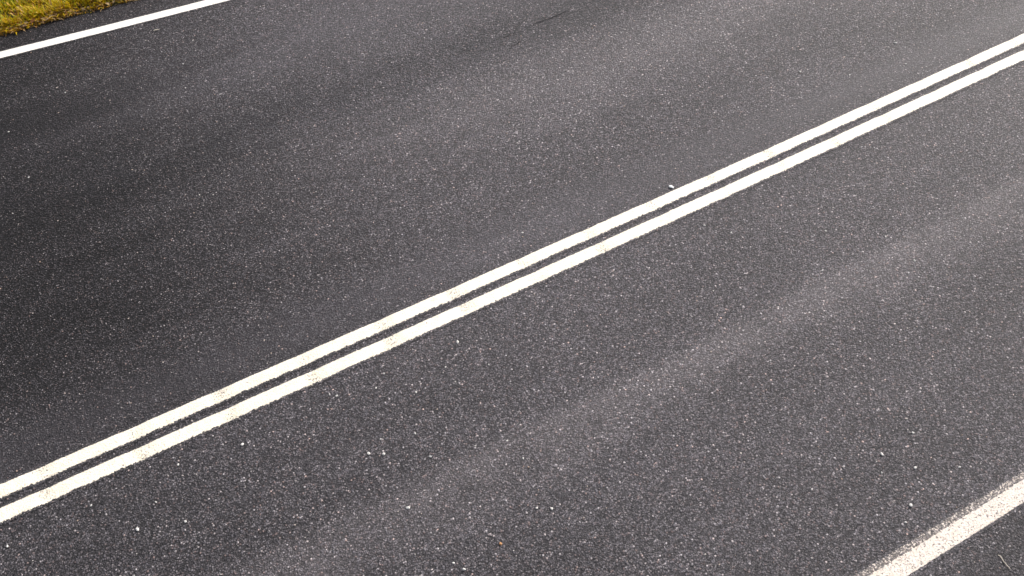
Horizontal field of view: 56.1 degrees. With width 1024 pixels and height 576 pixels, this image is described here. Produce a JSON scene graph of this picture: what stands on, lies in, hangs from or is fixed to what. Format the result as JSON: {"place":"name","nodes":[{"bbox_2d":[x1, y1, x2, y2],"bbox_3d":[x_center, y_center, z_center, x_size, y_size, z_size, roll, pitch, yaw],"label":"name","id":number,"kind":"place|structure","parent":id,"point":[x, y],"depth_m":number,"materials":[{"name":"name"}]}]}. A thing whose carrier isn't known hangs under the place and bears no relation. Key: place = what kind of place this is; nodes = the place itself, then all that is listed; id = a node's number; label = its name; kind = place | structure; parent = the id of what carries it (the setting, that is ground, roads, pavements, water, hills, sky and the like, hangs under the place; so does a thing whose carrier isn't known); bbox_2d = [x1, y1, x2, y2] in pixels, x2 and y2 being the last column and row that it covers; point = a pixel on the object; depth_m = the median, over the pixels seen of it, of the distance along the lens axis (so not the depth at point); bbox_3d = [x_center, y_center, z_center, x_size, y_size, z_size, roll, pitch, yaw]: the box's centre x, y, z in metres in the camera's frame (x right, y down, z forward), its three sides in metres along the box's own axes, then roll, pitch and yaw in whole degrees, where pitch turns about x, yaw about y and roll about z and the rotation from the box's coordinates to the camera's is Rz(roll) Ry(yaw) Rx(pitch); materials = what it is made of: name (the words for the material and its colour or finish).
{"place":"outdoors","nodes":[
{"label":"outdoors","id":0,"kind":"place"},
{"bbox_2d":[0,0,136,35],"bbox_3d":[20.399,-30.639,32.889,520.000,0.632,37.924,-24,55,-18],"label":"verge","id":1,"kind":"structure","parent":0,"point":[83,12],"depth_m":10.06,"materials":[{"name":"plant"}]},
{"bbox_2d":[0,0,1023,575],"bbox_3d":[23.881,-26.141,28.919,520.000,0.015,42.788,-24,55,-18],"label":"road","id":2,"kind":"structure","parent":0,"point":[264,232],"depth_m":7.71,"materials":[{"name":"grey asphalt"}]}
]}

